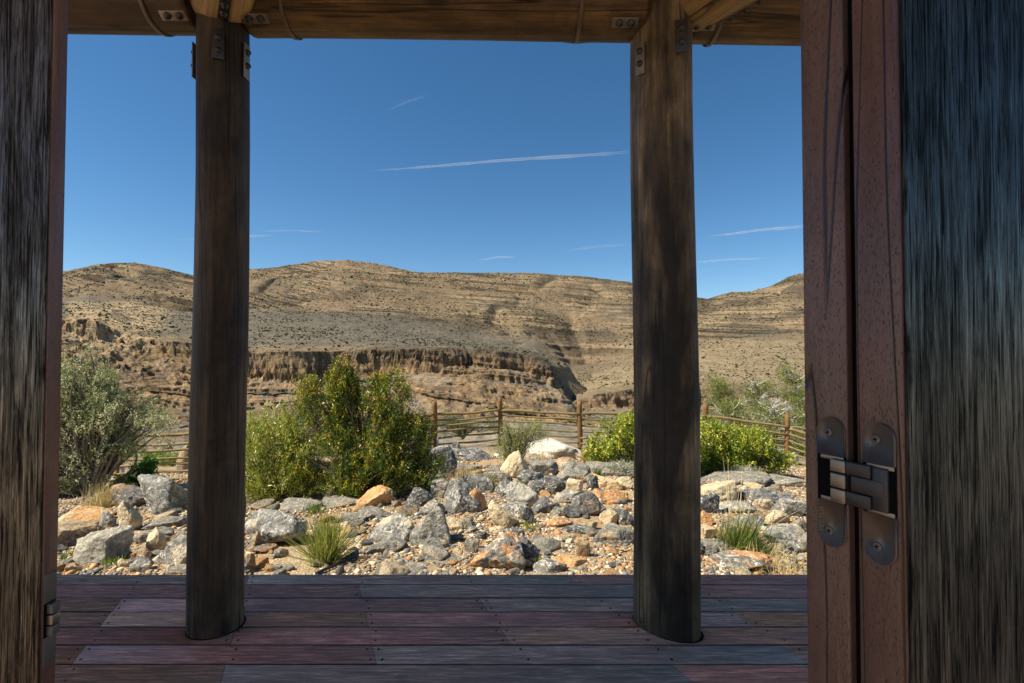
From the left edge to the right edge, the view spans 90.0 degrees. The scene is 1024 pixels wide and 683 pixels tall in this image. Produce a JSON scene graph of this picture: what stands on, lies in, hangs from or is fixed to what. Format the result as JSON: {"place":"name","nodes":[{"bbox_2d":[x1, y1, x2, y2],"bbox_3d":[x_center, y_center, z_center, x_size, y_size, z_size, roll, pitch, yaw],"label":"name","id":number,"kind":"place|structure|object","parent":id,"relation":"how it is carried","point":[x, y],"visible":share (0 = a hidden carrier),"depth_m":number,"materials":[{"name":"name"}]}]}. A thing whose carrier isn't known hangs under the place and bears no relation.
{"place":"outdoors","nodes":[
{"label":"outdoors","id":0,"kind":"place"},
{"bbox_2d":[57,423,806,574],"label":"ground","id":1,"kind":"structure","parent":0,"point":[301,567],"depth_m":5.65,"materials":[{"name":"gravel"}]},
{"bbox_2d":[58,519,104,546],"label":"boulder","id":2,"kind":"object","parent":1,"relation":"on","point":[70,532],"visible":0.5,"depth_m":5.20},
{"bbox_2d":[58,506,113,520],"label":"boulder","id":3,"kind":"object","parent":1,"relation":"on","point":[84,513],"visible":0.63,"depth_m":6.54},
{"bbox_2d":[69,481,131,509],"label":"dry grass","id":4,"kind":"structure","parent":1,"relation":"on","point":[107,501],"depth_m":7.58,"materials":[{"name":"beige plant"}]},
{"bbox_2d":[72,525,133,564],"bbox_3d":[-3.719,1.891,4.655,0.426,0.380,0.314,0,-1,0],"label":"boulder","id":5,"kind":"object","parent":1,"relation":"on","point":[98,546],"visible":0.81,"depth_m":4.57,"materials":[{"name":"stone"}]},
{"bbox_2d":[99,509,116,526],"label":"boulder","id":6,"kind":"object","parent":1,"relation":"on","point":[108,519],"visible":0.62,"depth_m":5.92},
{"bbox_2d":[59,339,184,496],"bbox_3d":[-7.362,1.402,8.895,3.190,2.909,1.468,0,-1,0],"label":"olive tree","id":7,"kind":"object","parent":1,"relation":"on","point":[92,447],"visible":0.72,"depth_m":8.74,"materials":[{"name":"green plant"}]},
{"bbox_2d":[110,483,145,505],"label":"boulder","id":8,"kind":"object","parent":1,"relation":"on","point":[132,495],"visible":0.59,"depth_m":7.57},
{"bbox_2d":[117,500,142,529],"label":"boulder","id":9,"kind":"object","parent":1,"relation":"on","point":[128,513],"visible":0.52,"depth_m":5.67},
{"bbox_2d":[111,455,159,486],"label":"leafy plant","id":10,"kind":"object","parent":1,"relation":"on","point":[147,465],"visible":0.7,"depth_m":9.59,"materials":[{"name":"green plant"}]},
{"bbox_2d":[129,556,153,572],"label":"boulder","id":11,"kind":"object","parent":1,"relation":"on","point":[141,564],"visible":0.89,"depth_m":4.26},
{"bbox_2d":[133,526,174,544],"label":"boulder","id":12,"kind":"object","parent":1,"relation":"on","point":[166,532],"visible":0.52,"depth_m":5.17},
{"bbox_2d":[146,527,166,550],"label":"boulder","id":13,"kind":"object","parent":1,"relation":"on","point":[156,539],"visible":0.73,"depth_m":4.81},
{"bbox_2d":[137,474,186,513],"bbox_3d":[-4.697,2.154,7.002,0.777,0.728,0.612,0,-1,17],"label":"boulder","id":14,"kind":"object","parent":1,"relation":"on","point":[161,494],"visible":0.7,"depth_m":6.78,"materials":[{"name":"stone"}]},
{"bbox_2d":[141,516,186,529],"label":"boulder","id":15,"kind":"object","parent":1,"relation":"on","point":[171,521],"visible":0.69,"depth_m":5.79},
{"bbox_2d":[155,534,186,564],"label":"boulder","id":16,"kind":"object","parent":1,"relation":"on","point":[173,551],"visible":0.38,"depth_m":4.42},
{"bbox_2d":[165,564,185,574],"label":"boulder","id":17,"kind":"object","parent":1,"relation":"on","point":[177,569],"visible":0.59,"depth_m":4.12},
{"bbox_2d":[185,13,250,639],"bbox_3d":[-1.405,-0.150,2.463,0.254,3.600,0.253,-1,-1,37],"label":"log post","id":18,"kind":"object","parent":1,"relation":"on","point":[216,494],"visible":0.9,"depth_m":2.37,"materials":[{"name":"brown wood"}]},
{"bbox_2d":[68,0,195,36],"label":"log beam","id":19,"kind":"structure","parent":18,"relation":"attached to","point":[169,18],"depth_m":2.44,"materials":[{"name":"brown wood"}]},
{"bbox_2d":[189,0,254,22],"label":"rafter log","id":20,"kind":"object","parent":18,"relation":"on","point":[236,11],"visible":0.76,"depth_m":2.33,"materials":[{"name":"brown wood"}]},
{"bbox_2d":[250,499,276,509],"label":"boulder","id":21,"kind":"object","parent":1,"relation":"on","point":[262,503],"visible":0.59,"depth_m":6.49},
{"bbox_2d":[245,508,306,543],"bbox_3d":[-2.244,1.827,4.913,0.551,0.408,0.403,0,-1,0],"label":"boulder","id":22,"kind":"object","parent":1,"relation":"on","point":[269,525],"visible":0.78,"depth_m":4.81,"materials":[{"name":"stone"}]},
{"bbox_2d":[245,399,332,503],"bbox_3d":[-3.345,1.594,7.265,1.729,1.580,1.052,0,-1,0],"label":"willow leaf shrub","id":23,"kind":"object","parent":1,"relation":"on","point":[265,478],"visible":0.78,"depth_m":7.04,"materials":[{"name":"green plant"}]},
{"bbox_2d":[280,497,323,511],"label":"boulder","id":24,"kind":"object","parent":1,"relation":"on","point":[291,504],"visible":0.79,"depth_m":6.37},
{"bbox_2d":[270,507,370,571],"bbox_3d":[-1.546,1.608,4.187,0.754,0.527,0.755,1,-2,-40],"label":"grass clump","id":25,"kind":"object","parent":1,"relation":"on","point":[327,548],"visible":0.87,"depth_m":4.15,"materials":[{"name":"green plant"}]},
{"bbox_2d":[322,495,358,509],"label":"boulder","id":26,"kind":"object","parent":1,"relation":"on","point":[332,502],"visible":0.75,"depth_m":6.47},
{"bbox_2d":[339,512,366,522],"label":"boulder","id":27,"kind":"object","parent":1,"relation":"on","point":[354,515],"visible":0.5,"depth_m":5.55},
{"bbox_2d":[281,353,451,498],"bbox_3d":[-2.016,1.199,7.093,2.433,2.088,1.123,0,-1,0],"label":"flowering shrub","id":28,"kind":"object","parent":1,"relation":"on","point":[371,453],"visible":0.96,"depth_m":6.99,"materials":[{"name":"green plant"}]},
{"bbox_2d":[361,543,384,553],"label":"boulder","id":29,"kind":"object","parent":1,"relation":"on","point":[375,548],"visible":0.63,"depth_m":4.37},
{"bbox_2d":[356,485,393,505],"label":"boulder","id":30,"kind":"object","parent":1,"relation":"on","point":[377,495],"visible":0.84,"depth_m":6.42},
{"bbox_2d":[358,506,391,518],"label":"boulder","id":31,"kind":"object","parent":1,"relation":"on","point":[371,512],"visible":0.65,"depth_m":5.75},
{"bbox_2d":[368,513,414,543],"bbox_3d":[-1.148,1.787,4.745,0.469,0.332,0.315,-1,-1,38],"label":"boulder","id":32,"kind":"object","parent":1,"relation":"on","point":[399,525],"visible":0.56,"depth_m":4.71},
{"bbox_2d":[379,560,409,574],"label":"stone","id":33,"kind":"object","parent":1,"relation":"on","point":[391,567],"visible":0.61,"depth_m":3.77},
{"bbox_2d":[381,535,409,552],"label":"stone","id":34,"kind":"object","parent":1,"relation":"on","point":[392,542],"visible":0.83,"depth_m":4.40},
{"bbox_2d":[396,505,418,515],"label":"stone","id":35,"kind":"object","parent":1,"relation":"on","point":[411,510],"visible":0.67,"depth_m":5.76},
{"bbox_2d":[405,487,431,505],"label":"boulder","id":36,"kind":"object","parent":1,"relation":"on","point":[420,497],"visible":0.79,"depth_m":6.21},
{"bbox_2d":[405,562,440,574],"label":"boulder","id":37,"kind":"object","parent":1,"relation":"on","point":[413,568],"visible":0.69,"depth_m":3.93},
{"bbox_2d":[415,501,444,515],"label":"boulder","id":38,"kind":"object","parent":1,"relation":"on","point":[427,507],"visible":0.5,"depth_m":5.63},
{"bbox_2d":[409,506,451,545],"bbox_3d":[-0.726,1.722,4.652,0.394,0.447,0.278,0,-1,0],"label":"boulder","id":39,"kind":"object","parent":1,"relation":"on","point":[431,526],"visible":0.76,"depth_m":4.58,"materials":[{"name":"stone"}]},
{"bbox_2d":[55,575,807,682],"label":"deck","id":40,"kind":"structure","parent":1,"relation":"on","point":[420,629],"depth_m":2.37,"materials":[{"name":"brown wood"}]},
{"bbox_2d":[0,0,67,682],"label":"hinged door","id":41,"kind":"structure","parent":40,"relation":"on","point":[33,59],"depth_m":0.98,"materials":[{"name":"brown wood"}]},
{"bbox_2d":[39,0,67,682],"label":"door panel","id":42,"kind":"structure","parent":41,"relation":"in","point":[57,132],"depth_m":0.99,"materials":[{"name":"brown wood"}]},
{"bbox_2d":[630,0,703,642],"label":"log post","id":43,"kind":"object","parent":40,"relation":"on","point":[667,530],"visible":0.88,"depth_m":2.35,"materials":[{"name":"brown wood"}]},
{"bbox_2d":[242,0,648,43],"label":"log beam","id":44,"kind":"structure","parent":43,"relation":"attached to","point":[592,21],"depth_m":2.42,"materials":[{"name":"brown wood"}]},
{"bbox_2d":[679,0,761,31],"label":"rafter log","id":45,"kind":"object","parent":43,"relation":"on","point":[702,14],"visible":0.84,"depth_m":2.32,"materials":[{"name":"brown wood"}]},
{"bbox_2d":[692,0,800,46],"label":"log beam","id":46,"kind":"structure","parent":43,"relation":"attached to","point":[771,23],"depth_m":2.43,"materials":[{"name":"brown wood"}]},
{"bbox_2d":[421,538,448,560],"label":"stone","id":47,"kind":"object","parent":1,"relation":"on","point":[435,549],"visible":0.91,"depth_m":4.15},
{"bbox_2d":[413,444,457,479],"bbox_3d":[-1.252,2.053,8.367,0.736,0.770,0.524,0,-1,0],"label":"boulder","id":48,"kind":"object","parent":1,"relation":"on","point":[447,449],"visible":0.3,"depth_m":8.20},
{"bbox_2d":[430,478,448,497],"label":"boulder","id":49,"kind":"object","parent":1,"relation":"on","point":[438,487],"visible":0.77,"depth_m":6.82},
{"bbox_2d":[108,397,805,481],"bbox_3d":[-1.463,2.406,11.718,18.290,2.030,2.878,0,-1,-8],"label":"rail fence","id":50,"kind":"object","parent":1,"relation":"on","point":[500,415],"visible":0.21,"depth_m":12.95,"materials":[{"name":"brown wood"}]},
{"bbox_2d":[443,477,480,513],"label":"boulder","id":51,"kind":"object","parent":1,"relation":"on","point":[458,498],"visible":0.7,"depth_m":5.78,"materials":[{"name":"stone"}]},
{"bbox_2d":[444,463,482,479],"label":"dry grass","id":52,"kind":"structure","parent":1,"relation":"on","point":[461,473],"depth_m":8.12,"materials":[{"name":"beige plant"}]},
{"bbox_2d":[437,409,497,438],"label":"dry bush","id":53,"kind":"object","parent":1,"relation":"on","point":[463,432],"visible":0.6,"depth_m":17.36,"materials":[{"name":"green plant"}]},
{"bbox_2d":[464,538,479,552],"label":"boulder","id":54,"kind":"object","parent":1,"relation":"on","point":[471,545],"visible":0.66,"depth_m":4.34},
{"bbox_2d":[452,448,494,461],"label":"boulder","id":55,"kind":"object","parent":1,"relation":"on","point":[470,454],"visible":0.7,"depth_m":10.45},
{"bbox_2d":[462,475,493,493],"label":"boulder","id":56,"kind":"object","parent":1,"relation":"on","point":[483,484],"visible":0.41,"depth_m":7.05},
{"bbox_2d":[469,488,486,510],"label":"boulder","id":57,"kind":"object","parent":1,"relation":"on","point":[476,494],"visible":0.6,"depth_m":5.84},
{"bbox_2d":[467,531,525,569],"bbox_3d":[-0.136,1.667,4.020,0.492,0.321,0.354,0,-1,0],"label":"boulder","id":58,"kind":"object","parent":1,"relation":"on","point":[503,550],"visible":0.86,"depth_m":3.91,"materials":[{"name":"stone"}]},
{"bbox_2d":[488,500,517,528],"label":"boulder","id":59,"kind":"object","parent":1,"relation":"on","point":[499,515],"visible":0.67,"depth_m":5.08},
{"bbox_2d":[500,450,528,477],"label":"boulder","id":60,"kind":"object","parent":1,"relation":"on","point":[513,464],"visible":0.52,"depth_m":8.16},
{"bbox_2d":[488,414,550,462],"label":"wispy bush","id":61,"kind":"object","parent":1,"relation":"on","point":[509,447],"visible":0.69,"depth_m":9.51,"materials":[{"name":"green plant"}]},
{"bbox_2d":[506,482,538,507],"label":"boulder","id":62,"kind":"object","parent":1,"relation":"on","point":[518,492],"visible":0.62,"depth_m":6.06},
{"bbox_2d":[511,504,533,521],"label":"boulder","id":63,"kind":"object","parent":1,"relation":"on","point":[525,513],"visible":0.52,"depth_m":5.25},
{"bbox_2d":[519,536,540,558],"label":"boulder","id":64,"kind":"object","parent":1,"relation":"on","point":[530,549],"visible":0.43,"depth_m":4.17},
{"bbox_2d":[517,469,543,484],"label":"boulder","id":65,"kind":"object","parent":1,"relation":"on","point":[525,476],"visible":0.62,"depth_m":7.51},
{"bbox_2d":[527,458,558,474],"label":"boulder","id":66,"kind":"object","parent":1,"relation":"on","point":[546,466],"visible":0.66,"depth_m":8.42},
{"bbox_2d":[532,495,555,513],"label":"boulder","id":67,"kind":"object","parent":1,"relation":"on","point":[544,504],"visible":0.87,"depth_m":5.73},
{"bbox_2d":[533,537,560,552],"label":"stone","id":68,"kind":"object","parent":1,"relation":"on","point":[545,544],"visible":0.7,"depth_m":4.37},
{"bbox_2d":[532,558,566,573],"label":"boulder","id":69,"kind":"object","parent":1,"relation":"on","point":[546,565],"visible":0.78,"depth_m":3.83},
{"bbox_2d":[521,438,581,459],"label":"boulder","id":70,"kind":"object","parent":1,"relation":"on","point":[556,449],"visible":0.55,"depth_m":10.87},
{"bbox_2d":[543,475,566,492],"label":"boulder","id":71,"kind":"object","parent":1,"relation":"on","point":[554,483],"visible":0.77,"depth_m":7.12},
{"bbox_2d":[542,516,572,526],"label":"boulder","id":72,"kind":"object","parent":1,"relation":"on","point":[559,521],"visible":0.95,"depth_m":5.18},
{"bbox_2d":[554,489,579,502],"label":"boulder","id":73,"kind":"object","parent":1,"relation":"on","point":[565,495],"visible":0.71,"depth_m":6.37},
{"bbox_2d":[550,555,586,566],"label":"boulder","id":74,"kind":"object","parent":1,"relation":"on","point":[571,560],"visible":0.73,"depth_m":4.03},
{"bbox_2d":[556,470,586,483],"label":"boulder","id":75,"kind":"object","parent":1,"relation":"on","point":[565,475],"visible":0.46,"depth_m":7.75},
{"bbox_2d":[562,504,582,517],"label":"boulder","id":76,"kind":"object","parent":1,"relation":"on","point":[570,511],"visible":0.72,"depth_m":5.60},
{"bbox_2d":[565,478,582,492],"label":"boulder","id":77,"kind":"object","parent":1,"relation":"on","point":[574,484],"visible":0.66,"depth_m":7.07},
{"bbox_2d":[560,524,587,533],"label":"boulder","id":78,"kind":"object","parent":1,"relation":"on","point":[577,528],"visible":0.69,"depth_m":4.97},
{"bbox_2d":[560,461,590,476],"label":"stone","id":79,"kind":"object","parent":1,"relation":"on","point":[582,469],"visible":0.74,"depth_m":8.48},
{"bbox_2d":[575,536,590,556],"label":"boulder","id":80,"kind":"object","parent":1,"relation":"on","point":[582,546],"visible":0.81,"depth_m":4.25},
{"bbox_2d":[571,492,600,515],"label":"boulder","id":81,"kind":"object","parent":1,"relation":"on","point":[587,503],"visible":0.69,"depth_m":5.74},
{"bbox_2d":[584,460,616,471],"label":"boulder","id":82,"kind":"object","parent":1,"relation":"on","point":[593,464],"visible":0.34,"depth_m":8.93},
{"bbox_2d":[591,473,622,489],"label":"boulder","id":83,"kind":"object","parent":1,"relation":"on","point":[607,483],"visible":0.59,"depth_m":7.45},
{"bbox_2d":[599,509,618,523],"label":"boulder","id":84,"kind":"object","parent":1,"relation":"on","point":[608,515],"visible":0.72,"depth_m":5.41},
{"bbox_2d":[591,488,628,504],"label":"boulder","id":85,"kind":"object","parent":1,"relation":"on","point":[604,496],"visible":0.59,"depth_m":6.56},
{"bbox_2d":[592,522,633,545],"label":"boulder","id":86,"kind":"object","parent":1,"relation":"on","point":[611,533],"visible":0.85,"depth_m":4.66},
{"bbox_2d":[599,458,633,476],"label":"grey bush","id":87,"kind":"object","parent":1,"relation":"on","point":[624,468],"visible":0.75,"depth_m":8.64,"materials":[{"name":"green plant"}]},
{"bbox_2d":[619,510,633,525],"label":"boulder","id":88,"kind":"object","parent":1,"relation":"on","point":[626,518],"visible":0.81,"depth_m":5.36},
{"bbox_2d":[581,408,720,468],"bbox_3d":[2.514,1.778,9.350,2.532,1.470,1.149,0,-1,0],"label":"yellow green bush","id":89,"kind":"object","parent":1,"relation":"on","point":[618,443],"visible":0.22,"depth_m":9.31,"materials":[{"name":"green plant"}]},
{"bbox_2d":[701,523,716,538],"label":"boulder","id":90,"kind":"object","parent":1,"relation":"on","point":[708,534],"visible":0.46,"depth_m":4.99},
{"bbox_2d":[701,492,719,513],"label":"boulder","id":91,"kind":"object","parent":1,"relation":"on","point":[710,502],"visible":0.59,"depth_m":6.12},
{"bbox_2d":[701,538,732,550],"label":"boulder","id":92,"kind":"object","parent":1,"relation":"on","point":[709,542],"visible":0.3,"depth_m":4.63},
{"bbox_2d":[701,480,736,501],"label":"boulder","id":93,"kind":"object","parent":1,"relation":"on","point":[714,487],"visible":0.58,"depth_m":7.01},
{"bbox_2d":[700,372,744,424],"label":"bush","id":94,"kind":"object","parent":1,"relation":"on","point":[718,386],"visible":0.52,"depth_m":17.86,"materials":[{"name":"green plant"}]},
{"bbox_2d":[701,470,771,484],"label":"boulder","id":95,"kind":"object","parent":1,"relation":"on","point":[763,478],"visible":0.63,"depth_m":8.72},
{"bbox_2d":[719,501,756,512],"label":"boulder","id":96,"kind":"object","parent":1,"relation":"on","point":[725,504],"visible":0.73,"depth_m":6.26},
{"bbox_2d":[705,549,772,569],"bbox_3d":[1.830,1.807,4.156,0.493,0.186,0.282,-1,-1,33],"label":"boulder","id":97,"kind":"object","parent":1,"relation":"on","point":[749,560],"visible":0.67,"depth_m":4.11,"materials":[{"name":"stone"}]},
{"bbox_2d":[710,395,782,442],"bbox_3d":[7.431,2.655,16.940,2.645,1.784,2.521,-1,-2,42],"label":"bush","id":98,"kind":"object","parent":1,"relation":"on","point":[726,412],"visible":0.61,"depth_m":16.77,"materials":[{"name":"green plant"}]},
{"bbox_2d":[700,415,798,474],"bbox_3d":[4.470,2.073,10.119,2.523,1.327,1.098,0,-1,0],"label":"yellow green bush","id":99,"kind":"object","parent":1,"relation":"on","point":[743,445],"visible":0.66,"depth_m":9.91,"materials":[{"name":"green plant"}]},
{"bbox_2d":[702,462,798,540],"bbox_3d":[2.062,1.533,4.934,1.231,0.814,0.978,0,-1,0],"label":"grass stalk","id":100,"kind":"object","parent":1,"relation":"on","point":[741,483],"depth_m":4.91,"materials":[{"name":"green plant"}]},
{"bbox_2d":[703,503,803,557],"bbox_3d":[2.105,1.990,4.672,1.034,0.972,1.012,1,-1,-36],"label":"grass clump","id":101,"kind":"object","parent":1,"relation":"on","point":[736,540],"visible":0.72,"depth_m":4.63,"materials":[{"name":"green plant"}]},
{"bbox_2d":[705,532,806,574],"bbox_3d":[2.085,1.875,4.042,1.213,0.504,1.347,0,-1,0],"label":"straw","id":102,"kind":"object","parent":1,"relation":"on","point":[782,563],"visible":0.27,"depth_m":4.12,"materials":[{"name":"beige plant"}]},
{"bbox_2d":[736,488,785,503],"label":"boulder","id":103,"kind":"object","parent":1,"relation":"on","point":[774,496],"visible":0.7,"depth_m":7.15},
{"bbox_2d":[735,376,789,429],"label":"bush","id":104,"kind":"object","parent":1,"relation":"on","point":[754,392],"visible":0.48,"depth_m":18.31,"materials":[{"name":"green plant"}]},
{"bbox_2d":[728,392,804,450],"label":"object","id":105,"kind":"object","parent":1,"relation":"on","point":[772,411],"visible":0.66,"depth_m":15.87,"materials":[{"name":"green plant"}]},
{"bbox_2d":[765,510,789,523],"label":"boulder","id":106,"kind":"object","parent":1,"relation":"on","point":[776,516],"visible":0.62,"depth_m":5.78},
{"bbox_2d":[763,523,806,552],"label":"boulder","id":107,"kind":"object","parent":1,"relation":"on","point":[795,535],"visible":0.66,"depth_m":4.74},
{"bbox_2d":[768,474,805,486],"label":"boulder","id":108,"kind":"object","parent":1,"relation":"on","point":[782,480],"visible":0.61,"depth_m":8.90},
{"bbox_2d":[769,363,805,443],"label":"bush","id":109,"kind":"object","parent":1,"relation":"on","point":[790,377],"visible":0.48,"depth_m":16.93,"materials":[{"name":"green plant"}]},
{"bbox_2d":[770,498,805,516],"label":"boulder","id":110,"kind":"object","parent":1,"relation":"on","point":[790,507],"visible":0.83,"depth_m":6.11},
{"bbox_2d":[61,260,804,443],"bbox_3d":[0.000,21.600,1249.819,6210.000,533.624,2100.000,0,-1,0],"label":"hills","id":111,"kind":"structure","parent":0,"point":[159,367],"depth_m":800.40,"materials":[{"name":"stone"}]},
{"bbox_2d":[61,260,804,428],"bbox_3d":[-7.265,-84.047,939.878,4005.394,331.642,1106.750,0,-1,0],"label":"hillside scrub","id":112,"kind":"object","parent":111,"relation":"on","point":[352,272],"visible":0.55,"depth_m":1034.50,"materials":[{"name":"plant"}]},
{"bbox_2d":[63,34,803,298],"label":"sky","id":113,"kind":"structure","parent":0,"point":[442,156],"materials":[{"name":"blue"}]},
{"bbox_2d":[800,0,1023,682],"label":"folding door","id":114,"kind":"structure","parent":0,"point":[913,175],"depth_m":0.67,"materials":[{"name":"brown wood"}]},
{"bbox_2d":[800,0,856,682],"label":"door panel","id":115,"kind":"structure","parent":114,"relation":"in","point":[831,586],"depth_m":0.71,"materials":[{"name":"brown wood"}]},
{"bbox_2d":[852,0,909,682],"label":"door panel","id":116,"kind":"structure","parent":114,"relation":"in","point":[884,605],"depth_m":0.64,"materials":[{"name":"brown wood"}]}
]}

